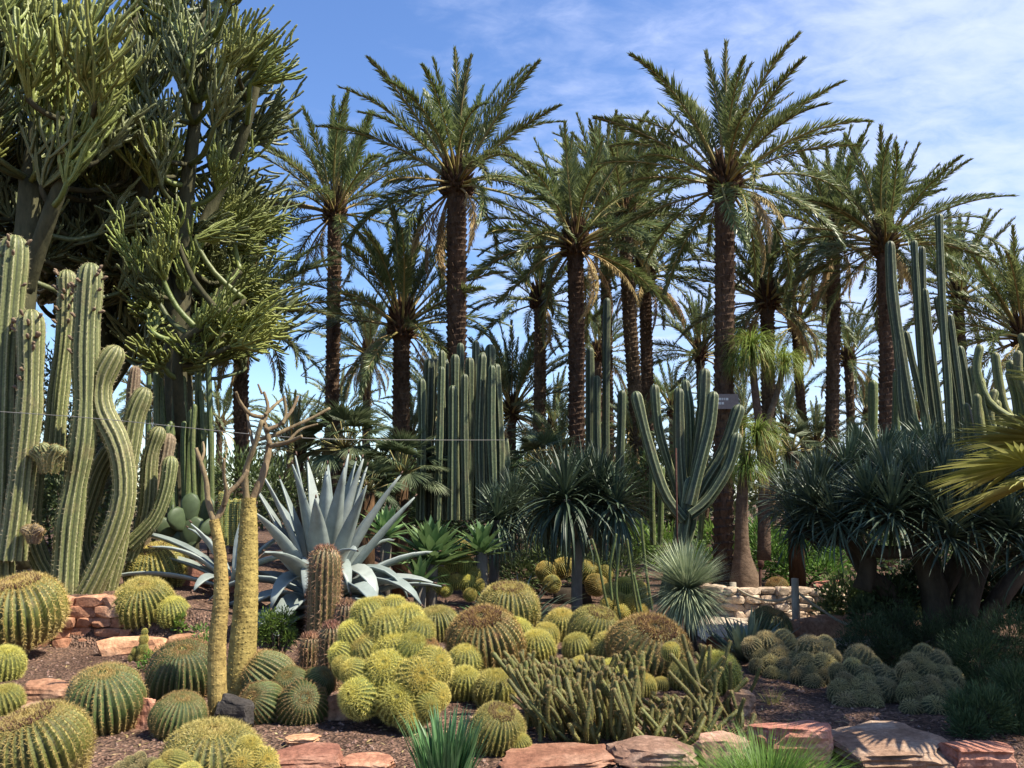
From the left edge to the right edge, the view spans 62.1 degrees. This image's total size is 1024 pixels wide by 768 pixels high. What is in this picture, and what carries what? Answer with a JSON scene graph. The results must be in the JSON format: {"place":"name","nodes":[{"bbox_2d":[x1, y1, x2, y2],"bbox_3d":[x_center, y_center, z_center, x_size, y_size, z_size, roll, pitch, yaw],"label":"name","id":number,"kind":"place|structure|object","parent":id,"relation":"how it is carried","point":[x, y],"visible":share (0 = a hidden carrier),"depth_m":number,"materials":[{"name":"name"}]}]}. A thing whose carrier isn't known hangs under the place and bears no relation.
{"place":"outdoors","nodes":[
{"label":"outdoors","id":0,"kind":"place"},
{"bbox_2d":[0,502,1023,767],"bbox_3d":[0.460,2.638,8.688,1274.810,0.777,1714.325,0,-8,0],"label":"ground","id":1,"kind":"structure","parent":0,"point":[88,656],"depth_m":6.74,"materials":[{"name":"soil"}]},
{"bbox_2d":[0,233,47,579],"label":"column cactus","id":2,"kind":"object","parent":1,"relation":"on","point":[23,332],"depth_m":9.82,"materials":[{"name":"plant"}]},
{"bbox_2d":[0,569,73,653],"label":"barrel cactus","id":3,"kind":"object","parent":1,"relation":"on","point":[34,607],"visible":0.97,"depth_m":8.52,"materials":[{"name":"plant"}]},
{"bbox_2d":[0,696,99,767],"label":"barrel cactus","id":4,"kind":"object","parent":1,"relation":"on","point":[49,733],"visible":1,"depth_m":4.81,"materials":[{"name":"plant"}]},
{"bbox_2d":[28,262,107,594],"bbox_3d":[-5.413,0.532,10.293,1.176,4.073,0.521,-5,-9,30],"label":"column cactus","id":5,"kind":"object","parent":1,"relation":"on","point":[77,321],"depth_m":10.10,"materials":[{"name":"plant"}]},
{"bbox_2d":[0,0,162,570],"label":"euphorbia tree","id":6,"kind":"object","parent":1,"relation":"on","point":[60,141],"visible":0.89,"depth_m":12.12,"materials":[{"name":"green plant"}]},
{"bbox_2d":[36,594,131,647],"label":"stone wall","id":7,"kind":"structure","parent":1,"relation":"on","point":[99,608],"depth_m":9.32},
{"bbox_2d":[18,338,155,572],"bbox_3d":[-7.303,1.058,13.539,3.860,3.946,2.810,0,-8,0],"label":"shrub","id":8,"kind":"object","parent":1,"relation":"on","point":[53,484],"visible":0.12,"depth_m":13.18,"materials":[{"name":"green plant"}]},
{"bbox_2d":[63,659,148,736],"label":"barrel cactus","id":9,"kind":"object","parent":1,"relation":"on","point":[109,696],"visible":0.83,"depth_m":5.87,"materials":[{"name":"plant"}]},
{"bbox_2d":[75,343,153,593],"bbox_3d":[-4.876,1.084,10.395,0.830,3.144,1.133,5,-9,-33],"label":"column cactus","id":10,"kind":"object","parent":1,"relation":"on","point":[117,456],"depth_m":10.12,"materials":[{"name":"plant"}]},
{"bbox_2d":[112,575,176,632],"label":"barrel cactus","id":11,"kind":"object","parent":1,"relation":"on","point":[138,598],"visible":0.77,"depth_m":9.35,"materials":[{"name":"plant"}]},
{"bbox_2d":[125,426,178,561],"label":"column cactus","id":12,"kind":"object","parent":1,"relation":"on","point":[158,471],"depth_m":10.56,"materials":[{"name":"plant"}]},
{"bbox_2d":[122,540,189,587],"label":"barrel cactus","id":13,"kind":"object","parent":1,"relation":"on","point":[153,559],"visible":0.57,"depth_m":10.56,"materials":[{"name":"plant"}]},
{"bbox_2d":[2,48,315,550],"bbox_3d":[-7.910,-1.786,15.753,8.668,10.338,5.864,0,-8,0],"label":"euphorbia tree","id":14,"kind":"object","parent":1,"relation":"on","point":[119,323],"visible":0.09,"depth_m":15.60,"materials":[{"name":"green plant"}]},
{"bbox_2d":[143,635,207,700],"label":"barrel cactus","id":15,"kind":"object","parent":1,"relation":"on","point":[178,664],"visible":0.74,"depth_m":6.82,"materials":[{"name":"plant"}]},
{"bbox_2d":[145,688,208,740],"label":"barrel cactus","id":16,"kind":"object","parent":1,"relation":"on","point":[170,714],"visible":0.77,"depth_m":5.75,"materials":[{"name":"plant"}]},
{"bbox_2d":[145,362,214,516],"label":"pipe cactus","id":17,"kind":"object","parent":1,"relation":"on","point":[199,418],"visible":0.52,"depth_m":12.50,"materials":[{"name":"plant"}]},
{"bbox_2d":[154,493,213,557],"bbox_3d":[-4.564,1.985,11.810,0.933,0.952,0.501,-3,-8,20],"label":"prickly pear","id":18,"kind":"object","parent":1,"relation":"on","point":[174,522],"visible":0.73,"depth_m":11.81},
{"bbox_2d":[78,0,308,559],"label":"euphorbia tree","id":19,"kind":"object","parent":1,"relation":"on","point":[193,36],"visible":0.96,"depth_m":13.29,"materials":[{"name":"green plant"}]},
{"bbox_2d":[121,501,294,592],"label":"agave","id":20,"kind":"object","parent":1,"relation":"on","point":[207,569],"visible":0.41,"depth_m":10.42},
{"bbox_2d":[157,714,267,767],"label":"barrel cactus","id":21,"kind":"object","parent":1,"relation":"on","point":[206,743],"visible":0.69,"depth_m":4.81,"materials":[{"name":"plant"}]},
{"bbox_2d":[148,733,280,767],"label":"clustered barrel","id":22,"kind":"object","parent":1,"relation":"on","point":[250,751],"visible":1,"depth_m":4.47,"materials":[{"name":"green plant"}]},
{"bbox_2d":[194,441,248,720],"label":"yellow trunk succulent","id":23,"kind":"object","parent":1,"relation":"on","point":[216,673],"visible":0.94,"depth_m":6.22,"materials":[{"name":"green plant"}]},
{"bbox_2d":[136,441,307,561],"bbox_3d":[-5.287,2.126,15.528,3.284,2.277,1.705,0,-8,0],"label":"shrub","id":24,"kind":"object","parent":1,"relation":"on","point":[237,462],"visible":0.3,"depth_m":15.43,"materials":[{"name":"green plant"}]},
{"bbox_2d":[151,206,369,553],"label":"date palm","id":25,"kind":"object","parent":1,"relation":"on","point":[239,382],"visible":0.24,"depth_m":17.55,"materials":[{"name":"green plant"}]},
{"bbox_2d":[227,384,330,695],"bbox_3d":[-1.839,1.296,6.661,0.710,2.614,0.417,1,-8,-4],"label":"yellow trunk succulent","id":26,"kind":"object","parent":1,"relation":"on","point":[243,640],"visible":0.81,"depth_m":6.58,"materials":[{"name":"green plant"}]},
{"bbox_2d":[257,604,301,653],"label":"shrub","id":27,"kind":"object","parent":1,"relation":"on","point":[275,626],"visible":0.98,"depth_m":8.18,"materials":[{"name":"green plant"}]},
{"bbox_2d":[238,648,335,725],"bbox_3d":[-1.722,2.365,6.370,0.820,0.710,0.798,0,-8,0],"label":"clustered barrel","id":28,"kind":"object","parent":1,"relation":"on","point":[280,688],"visible":0.85,"depth_m":6.16,"materials":[{"name":"plant"}]},
{"bbox_2d":[249,396,345,527],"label":"date palm","id":29,"kind":"object","parent":1,"relation":"on","point":[297,416],"visible":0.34,"depth_m":19.81,"materials":[{"name":"green plant"}]},
{"bbox_2d":[274,742,343,767],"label":"rock","id":30,"kind":"object","parent":1,"relation":"on","point":[317,755],"visible":0.82,"depth_m":5.10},
{"bbox_2d":[302,543,343,633],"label":"red barrel cactus","id":31,"kind":"object","parent":1,"relation":"on","point":[324,577],"visible":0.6,"depth_m":8.19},
{"bbox_2d":[204,449,445,648],"bbox_3d":[-2.295,2.132,10.285,2.962,2.700,2.913,0,-8,0],"label":"agave","id":32,"kind":"object","parent":1,"relation":"on","point":[328,517],"visible":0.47,"depth_m":10.11,"materials":[{"name":"plant"}]},
{"bbox_2d":[288,398,397,485],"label":"fan palm","id":33,"kind":"object","parent":1,"relation":"on","point":[357,416],"visible":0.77,"depth_m":14.37,"materials":[{"name":"green plant"}]},
{"bbox_2d":[254,86,439,494],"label":"date palm","id":34,"kind":"object","parent":1,"relation":"on","point":[336,193],"visible":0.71,"depth_m":21.32,"materials":[{"name":"green plant"}]},
{"bbox_2d":[290,286,431,476],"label":"date palm","id":35,"kind":"object","parent":1,"relation":"on","point":[370,330],"visible":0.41,"depth_m":29.09,"materials":[{"name":"green plant"}]},
{"bbox_2d":[332,456,406,564],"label":"fan palm","id":36,"kind":"object","parent":1,"relation":"on","point":[370,500],"visible":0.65,"depth_m":13.18,"materials":[{"name":"green plant"}]},
{"bbox_2d":[326,594,454,734],"bbox_3d":[-0.893,2.082,6.243,0.970,1.017,0.896,0,-8,0],"label":"clustered barrel","id":37,"kind":"object","parent":1,"relation":"on","point":[387,656],"visible":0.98,"depth_m":6.09,"materials":[{"name":"plant"}]},
{"bbox_2d":[282,193,511,566],"bbox_3d":[-2.750,0.051,19.786,5.558,8.583,5.340,0,-8,0],"label":"date palm","id":38,"kind":"object","parent":1,"relation":"on","point":[403,325],"visible":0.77,"depth_m":19.49,"materials":[{"name":"green plant"}]},
{"bbox_2d":[348,426,449,598],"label":"fan palm","id":39,"kind":"object","parent":1,"relation":"on","point":[404,443],"visible":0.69,"depth_m":13.87,"materials":[{"name":"green plant"}]},
{"bbox_2d":[385,515,476,606],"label":"green agave","id":40,"kind":"object","parent":1,"relation":"on","point":[432,537],"visible":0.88,"depth_m":11.06,"materials":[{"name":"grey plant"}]},
{"bbox_2d":[391,703,496,767],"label":"bulb plant","id":41,"kind":"object","parent":1,"relation":"on","point":[438,749],"visible":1,"depth_m":4.82,"materials":[{"name":"green plant"}]},
{"bbox_2d":[313,44,577,575],"bbox_3d":[-1.195,-1.588,18.479,5.816,11.619,5.510,7,-10,-40],"label":"date palm","id":42,"kind":"object","parent":1,"relation":"on","point":[458,185],"visible":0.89,"depth_m":18.43,"materials":[{"name":"green plant"}]},
{"bbox_2d":[426,554,488,614],"bbox_3d":[-0.730,2.740,11.314,0.803,1.017,0.703,-2,-8,13],"label":"clustered barrel","id":43,"kind":"object","parent":1,"relation":"on","point":[468,581],"visible":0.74,"depth_m":11.20,"materials":[{"name":"green plant"}]},
{"bbox_2d":[415,340,510,519],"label":"pipe organ cactus","id":44,"kind":"object","parent":1,"relation":"on","point":[472,443],"visible":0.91,"depth_m":14.31,"materials":[{"name":"plant"}]},
{"bbox_2d":[451,519,517,603],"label":"green agave","id":45,"kind":"object","parent":1,"relation":"on","point":[482,542],"visible":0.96,"depth_m":11.31,"materials":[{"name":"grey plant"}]},
{"bbox_2d":[443,602,527,673],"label":"barrel cactus","id":46,"kind":"object","parent":1,"relation":"on","point":[487,629],"visible":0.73,"depth_m":7.90,"materials":[{"name":"plant"}]},
{"bbox_2d":[471,666,516,706],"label":"barrel cactus","id":47,"kind":"object","parent":1,"relation":"on","point":[491,683],"visible":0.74,"depth_m":6.62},
{"bbox_2d":[467,699,527,757],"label":"barrel cactus","id":48,"kind":"object","parent":1,"relation":"on","point":[506,721],"visible":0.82,"depth_m":5.36,"materials":[{"name":"plant"}]},
{"bbox_2d":[455,464,542,586],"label":"young dragon tree","id":49,"kind":"object","parent":1,"relation":"on","point":[495,502],"visible":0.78,"depth_m":12.78,"materials":[{"name":"green plant"}]},
{"bbox_2d":[474,579,541,627],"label":"barrel cactus","id":50,"kind":"object","parent":1,"relation":"on","point":[508,595],"visible":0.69,"depth_m":10.19,"materials":[{"name":"plant"}]},
{"bbox_2d":[436,319,585,545],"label":"date palm","id":51,"kind":"object","parent":1,"relation":"on","point":[514,404],"visible":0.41,"depth_m":26.93,"materials":[{"name":"green plant"}]},
{"bbox_2d":[42,425,1020,543],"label":"undergrowth","id":52,"kind":"object","parent":1,"relation":"on","point":[667,518],"visible":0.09,"depth_m":31.82,"materials":[{"name":"green plant"}]},
{"bbox_2d":[469,225,616,545],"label":"date palm","id":53,"kind":"object","parent":1,"relation":"on","point":[537,288],"visible":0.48,"depth_m":25.27,"materials":[{"name":"green plant"}]},
{"bbox_2d":[509,428,579,587],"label":"fan palm","id":54,"kind":"object","parent":1,"relation":"on","point":[534,441],"visible":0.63,"depth_m":15.25,"materials":[{"name":"green plant"}]},
{"bbox_2d":[491,648,601,742],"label":"snake cactus","id":55,"kind":"object","parent":1,"relation":"on","point":[543,704],"visible":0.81,"depth_m":5.93,"materials":[{"name":"plant"}]},
{"bbox_2d":[499,742,615,767],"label":"rock","id":56,"kind":"object","parent":1,"relation":"on","point":[565,755],"visible":0.85,"depth_m":5.14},
{"bbox_2d":[473,534,653,594],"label":"shrub","id":57,"kind":"object","parent":1,"relation":"on","point":[533,582],"visible":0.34,"depth_m":14.15,"materials":[{"name":"green plant"}]},
{"bbox_2d":[535,556,614,603],"bbox_3d":[0.965,3.154,13.096,1.244,0.972,0.841,0,-8,0],"label":"clustered barrel","id":58,"kind":"object","parent":1,"relation":"on","point":[591,584],"visible":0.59,"depth_m":12.99,"materials":[{"name":"plant"}]},
{"bbox_2d":[497,433,659,612],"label":"young dragon tree","id":59,"kind":"object","parent":1,"relation":"on","point":[569,516],"visible":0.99,"depth_m":11.58,"materials":[{"name":"green plant"}]},
{"bbox_2d":[466,119,692,557],"bbox_3d":[1.520,-0.972,20.288,5.705,10.722,5.825,0,-8,0],"label":"date palm","id":60,"kind":"object","parent":1,"relation":"on","point":[571,195],"visible":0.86,"depth_m":20.30,"materials":[{"name":"green plant"}]},
{"bbox_2d":[565,604,619,643],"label":"barrel cactus","id":61,"kind":"object","parent":1,"relation":"on","point":[592,621],"visible":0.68,"depth_m":8.80,"materials":[{"name":"plant"}]},
{"bbox_2d":[510,109,693,549],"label":"date palm","id":62,"kind":"object","parent":1,"relation":"on","point":[596,130],"visible":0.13,"depth_m":26.46,"materials":[{"name":"green plant"}]},
{"bbox_2d":[546,298,661,452],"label":"date palm","id":63,"kind":"object","parent":1,"relation":"on","point":[595,344],"visible":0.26,"depth_m":32.27,"materials":[{"name":"green plant"}]},
{"bbox_2d":[563,650,646,743],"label":"snake cactus","id":64,"kind":"object","parent":1,"relation":"on","point":[623,693],"visible":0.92,"depth_m":5.77,"materials":[{"name":"plant"}]},
{"bbox_2d":[585,298,625,498],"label":"column cactus","id":65,"kind":"object","parent":1,"relation":"on","point":[593,407],"depth_m":17.68,"materials":[{"name":"plant"}]},
{"bbox_2d":[524,109,715,560],"bbox_3d":[2.903,-1.273,22.422,5.077,11.903,5.940,-6,-10,38],"label":"date palm","id":66,"kind":"object","parent":1,"relation":"on","point":[629,310],"visible":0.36,"depth_m":22.26,"materials":[{"name":"green plant"}]},
{"bbox_2d":[554,184,714,553],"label":"date palm","id":67,"kind":"object","parent":1,"relation":"on","point":[645,301],"visible":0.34,"depth_m":24.79,"materials":[{"name":"green plant"}]},
{"bbox_2d":[603,611,694,677],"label":"barrel cactus","id":68,"kind":"object","parent":1,"relation":"on","point":[649,634],"visible":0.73,"depth_m":7.85,"materials":[{"name":"plant"}]},
{"bbox_2d":[606,735,698,767],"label":"rock","id":69,"kind":"object","parent":1,"relation":"on","point":[643,751],"visible":0.83,"depth_m":5.12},
{"bbox_2d":[613,690,722,744],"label":"snake cactus","id":70,"kind":"object","parent":1,"relation":"on","point":[676,711],"visible":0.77,"depth_m":5.83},
{"bbox_2d":[630,533,741,651],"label":"spiky yucca","id":71,"kind":"object","parent":1,"relation":"on","point":[688,598],"visible":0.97,"depth_m":8.96,"materials":[{"name":"green plant"}]},
{"bbox_2d":[631,368,744,604],"bbox_3d":[2.365,1.343,11.339,1.546,3.192,0.612,0,-8,0],"label":"candelabra cactus","id":72,"kind":"object","parent":1,"relation":"on","point":[700,487],"visible":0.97,"depth_m":11.28,"materials":[{"name":"plant"}]},
{"bbox_2d":[620,512,757,578],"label":"shrub","id":73,"kind":"object","parent":1,"relation":"on","point":[708,529],"visible":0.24,"depth_m":16.20,"materials":[{"name":"green plant"}]},
{"bbox_2d":[637,284,775,543],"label":"date palm","id":74,"kind":"object","parent":1,"relation":"on","point":[699,330],"visible":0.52,"depth_m":30.27,"materials":[{"name":"green plant"}]},
{"bbox_2d":[666,634,761,735],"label":"snake cactus","id":75,"kind":"object","parent":1,"relation":"on","point":[694,675],"visible":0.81,"depth_m":6.27,"materials":[{"name":"plant"}]},
{"bbox_2d":[591,31,874,586],"bbox_3d":[3.922,-1.333,15.291,5.085,10.086,5.100,0,-8,0],"label":"date palm","id":76,"kind":"object","parent":1,"relation":"on","point":[723,182],"visible":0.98,"depth_m":15.23,"materials":[{"name":"green plant"}]},
{"bbox_2d":[704,607,806,661],"bbox_3d":[2.476,2.518,8.607,1.117,0.585,1.086,0,-8,0],"label":"aloe","id":77,"kind":"object","parent":1,"relation":"on","point":[737,634],"visible":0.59,"depth_m":8.53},
{"bbox_2d":[727,413,793,587],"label":"ponytail tree","id":78,"kind":"object","parent":1,"relation":"on","point":[744,568],"visible":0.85,"depth_m":12.94,"materials":[{"name":"green plant"}]},
{"bbox_2d":[661,719,863,767],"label":"grass tuft","id":79,"kind":"object","parent":1,"relation":"on","point":[752,761],"visible":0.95,"depth_m":4.91,"materials":[{"name":"plant"}]},
{"bbox_2d":[652,190,874,525],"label":"date palm","id":80,"kind":"object","parent":1,"relation":"on","point":[766,304],"visible":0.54,"depth_m":23.20,"materials":[{"name":"green plant"}]},
{"bbox_2d":[715,324,816,560],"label":"ponytail tree","id":81,"kind":"object","parent":1,"relation":"on","point":[782,367],"visible":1,"depth_m":14.61,"materials":[{"name":"green plant"}]},
{"bbox_2d":[741,628,798,680],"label":"clustered cactus","id":82,"kind":"object","parent":1,"relation":"on","point":[771,654],"visible":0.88,"depth_m":7.93,"materials":[{"name":"green plant"}]},
{"bbox_2d":[701,582,853,617],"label":"stone wall","id":83,"kind":"structure","parent":1,"relation":"on","point":[746,604],"depth_m":11.60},
{"bbox_2d":[746,720,833,761],"bbox_3d":[1.778,2.281,5.427,0.511,0.251,0.386,0,-8,0],"label":"rock","id":84,"kind":"object","parent":1,"relation":"on","point":[819,731],"visible":0.66,"depth_m":5.28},
{"bbox_2d":[767,420,828,586],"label":"fan palm","id":85,"kind":"object","parent":1,"relation":"on","point":[798,570],"visible":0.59,"depth_m":14.56,"materials":[{"name":"green plant"}]},
{"bbox_2d":[748,514,856,586],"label":"shrub","id":86,"kind":"object","parent":1,"relation":"on","point":[820,570],"visible":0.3,"depth_m":14.98,"materials":[{"name":"green plant"}]},
{"bbox_2d":[734,256,872,549],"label":"date palm","id":87,"kind":"object","parent":1,"relation":"on","point":[800,396],"visible":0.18,"depth_m":26.15,"materials":[{"name":"green plant"}]},
{"bbox_2d":[788,633,843,688],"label":"clustered cactus","id":88,"kind":"object","parent":1,"relation":"on","point":[815,657],"visible":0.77,"depth_m":7.58,"materials":[{"name":"green plant"}]},
{"bbox_2d":[734,122,953,559],"bbox_3d":[8.513,-1.007,21.792,5.446,11.210,5.137,-3,-8,21],"label":"date palm","id":89,"kind":"object","parent":1,"relation":"on","point":[833,360],"visible":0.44,"depth_m":21.71,"materials":[{"name":"green plant"}]},
{"bbox_2d":[789,299,912,491],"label":"date palm","id":90,"kind":"object","parent":1,"relation":"on","point":[849,362],"visible":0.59,"depth_m":31.18,"materials":[{"name":"green plant"}]},
{"bbox_2d":[826,642,900,707],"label":"clustered cactus","id":91,"kind":"object","parent":1,"relation":"on","point":[863,676],"visible":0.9,"depth_m":6.84,"materials":[{"name":"green plant"}]},
{"bbox_2d":[809,561,954,618],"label":"shrub","id":92,"kind":"object","parent":1,"relation":"on","point":[829,604],"visible":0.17,"depth_m":11.25,"materials":[{"name":"green plant"}]},
{"bbox_2d":[744,409,1023,651],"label":"dragon tree","id":93,"kind":"object","parent":1,"relation":"on","point":[823,505],"visible":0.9,"depth_m":8.82,"materials":[{"name":"green plant"}]},
{"bbox_2d":[831,720,955,767],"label":"rock","id":94,"kind":"object","parent":1,"relation":"on","point":[884,744],"visible":0.78,"depth_m":5.23,"materials":[{"name":"stone"}]},
{"bbox_2d":[771,123,1019,571],"bbox_3d":[8.376,-0.758,18.875,5.399,9.899,4.802,0,-8,0],"label":"date palm","id":95,"kind":"object","parent":1,"relation":"on","point":[884,192],"visible":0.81,"depth_m":18.75,"materials":[{"name":"green plant"}]},
{"bbox_2d":[833,596,988,668],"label":"juniper bush","id":96,"kind":"object","parent":1,"relation":"on","point":[887,635],"visible":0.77,"depth_m":8.34,"materials":[{"name":"green plant"}]},
{"bbox_2d":[894,643,966,714],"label":"clustered cactus","id":97,"kind":"object","parent":1,"relation":"on","point":[928,676],"visible":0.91,"depth_m":6.69,"materials":[{"name":"green plant"}]},
{"bbox_2d":[844,556,1023,645],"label":"shrub","id":98,"kind":"object","parent":1,"relation":"on","point":[908,590],"visible":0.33,"depth_m":9.58,"materials":[{"name":"green plant"}]},
{"bbox_2d":[864,206,1023,358],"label":"date palm","id":99,"kind":"object","parent":1,"relation":"on","point":[953,283],"visible":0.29,"depth_m":25.88,"materials":[{"name":"green plant"}]},
{"bbox_2d":[902,224,1023,518],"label":"date palm","id":100,"kind":"object","parent":1,"relation":"on","point":[1011,281],"visible":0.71,"depth_m":22.43,"materials":[{"name":"green plant"}]},
{"bbox_2d":[921,365,1023,521],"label":"yellow fan palm","id":101,"kind":"object","parent":1,"relation":"on","point":[1008,445],"visible":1,"depth_m":5.67,"materials":[{"name":"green plant"}]},
{"bbox_2d":[937,740,1017,767],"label":"rock","id":102,"kind":"object","parent":1,"relation":"on","point":[975,754],"visible":0.89,"depth_m":5.05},
{"bbox_2d":[935,595,1023,701],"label":"juniper bush","id":103,"kind":"object","parent":1,"relation":"on","point":[992,652],"visible":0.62,"depth_m":6.99,"materials":[{"name":"green plant"}]},
{"bbox_2d":[940,655,1023,740],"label":"juniper bush","id":104,"kind":"object","parent":1,"relation":"on","point":[1001,706],"visible":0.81,"depth_m":5.91,"materials":[{"name":"green plant"}]},
{"bbox_2d":[962,333,1023,452],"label":"cactus","id":105,"kind":"object","parent":1,"relation":"on","point":[985,403],"visible":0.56,"depth_m":10.98,"materials":[{"name":"plant"}]},
{"bbox_2d":[16,0,1023,501],"label":"sky","id":106,"kind":"structure","parent":0,"point":[947,76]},
{"bbox_2d":[885,213,973,467],"bbox_3d":[6.845,-0.662,13.858,1.656,4.154,0.864,0,-8,0],"label":"column cactus","id":107,"kind":"object","parent":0,"point":[958,378],"depth_m":13.68,"materials":[{"name":"plant"}]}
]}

